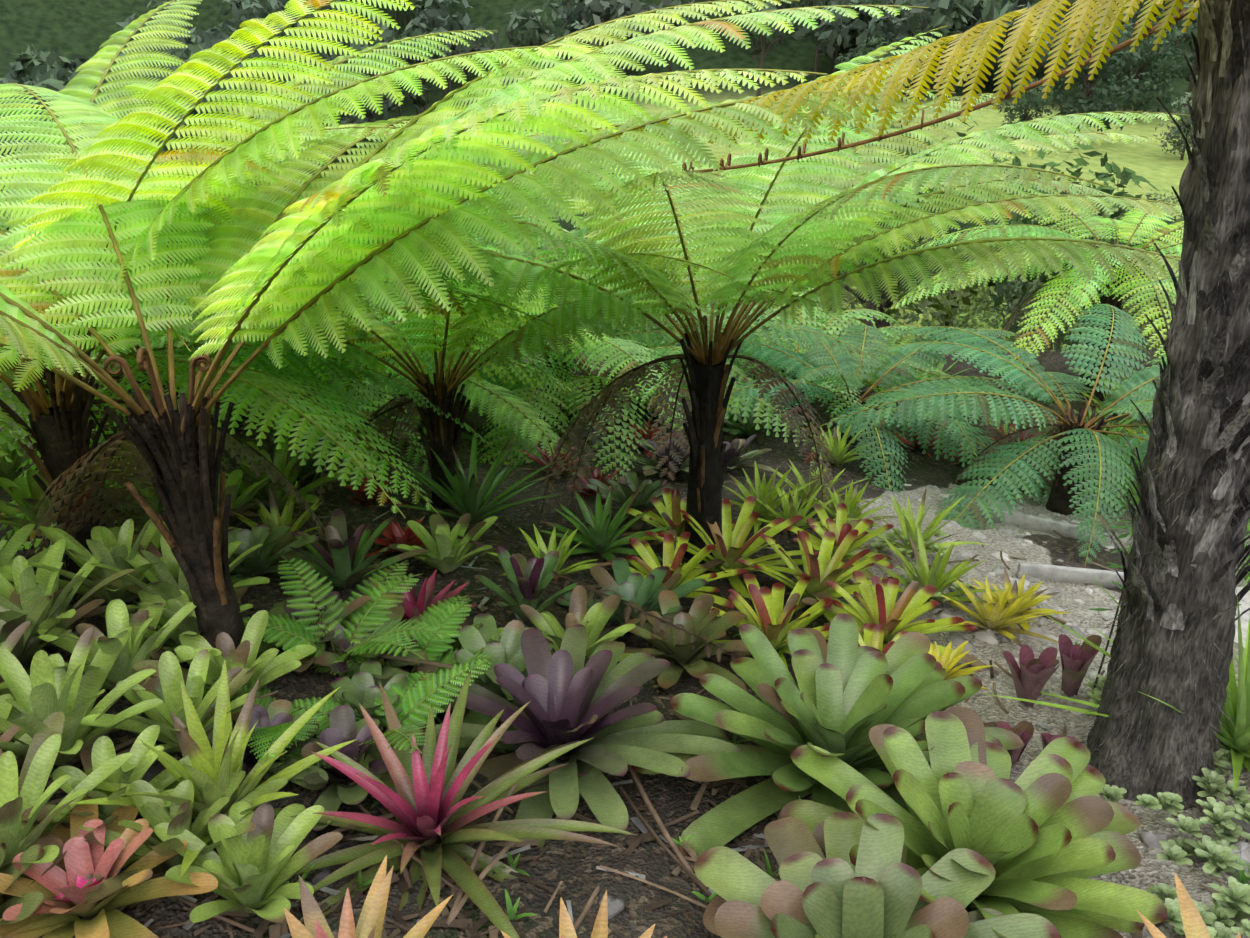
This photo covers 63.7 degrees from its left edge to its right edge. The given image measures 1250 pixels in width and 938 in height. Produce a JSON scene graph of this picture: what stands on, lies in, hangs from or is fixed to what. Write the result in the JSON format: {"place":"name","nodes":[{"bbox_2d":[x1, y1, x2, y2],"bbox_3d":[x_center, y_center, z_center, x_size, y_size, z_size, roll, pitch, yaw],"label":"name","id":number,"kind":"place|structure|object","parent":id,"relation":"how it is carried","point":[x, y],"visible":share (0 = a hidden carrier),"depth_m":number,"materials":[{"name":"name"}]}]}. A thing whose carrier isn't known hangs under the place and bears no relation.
{"place":"outdoors","nodes":[
{"label":"outdoors","id":0,"kind":"place"},
{"bbox_2d":[0,0,1249,937],"bbox_3d":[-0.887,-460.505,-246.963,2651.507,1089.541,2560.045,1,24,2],"label":"terrain","id":1,"kind":"structure","parent":0,"point":[72,27],"depth_m":6.54,"materials":[{"name":"soil"}]},
{"bbox_2d":[0,167,555,517],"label":"fronds","id":2,"kind":"object","parent":1,"relation":"on","point":[126,385],"depth_m":4.86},
{"bbox_2d":[4,237,552,472],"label":"fronds","id":3,"kind":"object","parent":1,"relation":"on","point":[337,389],"depth_m":7.84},
{"bbox_2d":[28,314,537,468],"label":"fern frond stems","id":4,"kind":"object","parent":1,"relation":"on","point":[352,386],"visible":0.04,"depth_m":7.81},
{"bbox_2d":[0,178,570,549],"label":"fronds","id":5,"kind":"object","parent":1,"relation":"on","point":[309,376],"depth_m":5.83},
{"bbox_2d":[98,330,479,402],"bbox_3d":[-3.997,-1.401,12.839,5.128,2.282,4.829,1,24,2],"label":"tree fern","id":6,"kind":"object","parent":1,"relation":"on","point":[198,333],"depth_m":10.77,"materials":[{"name":"green plant"}]},
{"bbox_2d":[35,178,577,552],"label":"fern frond stems","id":7,"kind":"object","parent":1,"relation":"on","point":[137,347],"visible":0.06,"depth_m":6.16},
{"bbox_2d":[0,0,615,573],"bbox_3d":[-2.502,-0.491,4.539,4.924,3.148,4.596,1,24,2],"label":"tree fern","id":8,"kind":"object","parent":1,"relation":"on","point":[270,144],"depth_m":3.92,"materials":[{"name":"green plant"}]},
{"bbox_2d":[107,253,660,483],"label":"fronds","id":9,"kind":"object","parent":1,"relation":"on","point":[497,405],"depth_m":8.29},
{"bbox_2d":[0,163,826,508],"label":"tree fern","id":10,"kind":"object","parent":1,"relation":"on","point":[462,329],"depth_m":6.08,"materials":[{"name":"green plant"}]},
{"bbox_2d":[36,170,832,492],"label":"fern frond stems","id":11,"kind":"object","parent":10,"relation":"attached to","point":[440,360],"visible":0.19,"depth_m":6.40,"materials":[{"name":"plant"}]},
{"bbox_2d":[0,0,947,660],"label":"tree fern","id":12,"kind":"object","parent":1,"relation":"on","point":[430,176],"depth_m":3.58,"materials":[{"name":"green plant"}]},
{"bbox_2d":[0,0,955,569],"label":"fern frond stems","id":13,"kind":"object","parent":12,"relation":"attached to","point":[118,390],"visible":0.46,"depth_m":3.62,"materials":[{"name":"brown plant"}]},
{"bbox_2d":[268,243,806,464],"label":"fronds","id":14,"kind":"object","parent":1,"relation":"on","point":[635,337],"depth_m":8.97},
{"bbox_2d":[150,312,956,769],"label":"ground ferns","id":15,"kind":"object","parent":1,"relation":"on","point":[434,648],"visible":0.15,"depth_m":4.27,"materials":[{"name":"green plant"}]},
{"bbox_2d":[0,0,1198,352],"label":"tree crowns","id":16,"kind":"object","parent":1,"relation":"on","point":[58,72],"visible":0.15,"depth_m":154.91,"materials":[{"name":"green plant"}]},
{"bbox_2d":[0,320,1240,937],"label":"bromeliads","id":17,"kind":"object","parent":1,"relation":"on","point":[944,828],"visible":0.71,"depth_m":3.74,"materials":[{"name":"green plant"}]},
{"bbox_2d":[374,313,880,487],"bbox_3d":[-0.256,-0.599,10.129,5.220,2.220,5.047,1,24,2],"label":"tree fern","id":18,"kind":"object","parent":1,"relation":"on","point":[662,351],"depth_m":9.02,"materials":[{"name":"green plant"}]},
{"bbox_2d":[457,535,798,687],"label":"dead frond stems","id":19,"kind":"object","parent":1,"relation":"on","point":[564,577],"visible":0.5,"depth_m":5.08,"materials":[{"name":"brown plant"}]},
{"bbox_2d":[8,475,1248,937],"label":"leaf litter","id":20,"kind":"object","parent":1,"relation":"on","point":[448,919],"visible":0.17,"depth_m":3.48,"materials":[{"name":"brown plant"}]},
{"bbox_2d":[83,479,1249,918],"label":"stones","id":21,"kind":"object","parent":1,"relation":"on","point":[957,639],"visible":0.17,"depth_m":5.65,"materials":[{"name":"grey stone"}]},
{"bbox_2d":[87,375,1249,927],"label":"grass blades","id":22,"kind":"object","parent":1,"relation":"on","point":[1235,739],"depth_m":4.18,"materials":[{"name":"green plant"}]},
{"bbox_2d":[554,575,798,686],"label":"dead fronds","id":23,"kind":"object","parent":1,"relation":"on","point":[666,630],"visible":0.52,"depth_m":5.00,"materials":[{"name":"brown plant"}]},
{"bbox_2d":[175,0,1198,351],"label":"shrubs","id":24,"kind":"object","parent":1,"relation":"on","point":[871,304],"visible":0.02,"depth_m":174.41,"materials":[{"name":"plant"}]},
{"bbox_2d":[197,25,1189,564],"bbox_3d":[0.572,-0.816,5.928,5.316,3.276,4.946,1,24,2],"label":"tree fern","id":25,"kind":"object","parent":1,"relation":"on","point":[828,231],"depth_m":5.17,"materials":[{"name":"green plant"}]},
{"bbox_2d":[646,280,1023,458],"bbox_3d":[1.877,-0.843,11.300,4.349,2.060,4.451,1,24,2],"label":"tree fern","id":26,"kind":"object","parent":1,"relation":"on","point":[833,327],"depth_m":11.04,"materials":[{"name":"green plant"}]},
{"bbox_2d":[666,325,1085,503],"bbox_3d":[2.240,-0.395,9.846,4.153,1.719,3.978,1,24,2],"label":"tree fern","id":27,"kind":"object","parent":1,"relation":"on","point":[833,374],"depth_m":9.48,"materials":[{"name":"green plant"}]},
{"bbox_2d":[799,304,1166,564],"bbox_3d":[3.938,-0.184,8.819,4.700,1.869,4.236,1,24,2],"label":"fern","id":28,"kind":"object","parent":1,"relation":"on","point":[1031,384],"depth_m":8.14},
{"bbox_2d":[886,193,1183,401],"bbox_3d":[5.766,-1.892,12.056,5.253,2.333,5.468,1,24,2],"label":"tree fern","id":29,"kind":"object","parent":1,"relation":"on","point":[1124,224],"depth_m":11.38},
{"bbox_2d":[834,513,1249,937],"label":"succulents","id":30,"kind":"object","parent":1,"relation":"on","point":[1217,855],"visible":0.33,"depth_m":3.69,"materials":[{"name":"green plant"}]},
{"bbox_2d":[957,500,1249,649],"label":"step edges and slab","id":31,"kind":"object","parent":1,"relation":"on","point":[1104,578],"visible":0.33,"depth_m":6.49,"materials":[{"name":"stone"}]},
{"bbox_2d":[1088,501,1137,693],"bbox_3d":[2.293,0.634,4.702,0.221,1.050,0.210,1,24,2],"label":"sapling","id":32,"kind":"object","parent":1,"relation":"on","point":[1113,565],"depth_m":4.70,"materials":[{"name":"plant"}]},
{"bbox_2d":[1091,276,1178,424],"bbox_3d":[6.774,-0.891,9.599,4.685,1.992,4.554,1,24,2],"label":"tree fern","id":33,"kind":"object","parent":1,"relation":"on","point":[1146,284],"visible":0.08,"depth_m":9.92,"materials":[{"name":"green plant"}]},
{"bbox_2d":[1090,278,1168,385],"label":"fern frond stems","id":34,"kind":"object","parent":33,"relation":"attached to","point":[1137,286],"visible":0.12,"depth_m":10.03,"materials":[{"name":"plant"}]},
{"bbox_2d":[1075,0,1249,810],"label":"trunk","id":35,"kind":"object","parent":1,"relation":"on","point":[1174,638],"visible":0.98,"depth_m":3.73,"materials":[{"name":"plant"}]},
{"bbox_2d":[103,0,1193,415],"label":"fern frond stem","id":36,"kind":"object","parent":35,"relation":"attached to","point":[143,360],"visible":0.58,"depth_m":3.78,"materials":[{"name":"brown plant"}]},
{"bbox_2d":[595,0,1204,146],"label":"fronds","id":37,"kind":"object","parent":36,"relation":"attached to","point":[1023,33],"visible":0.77,"depth_m":3.46,"materials":[{"name":"yellow plant"}]}
]}

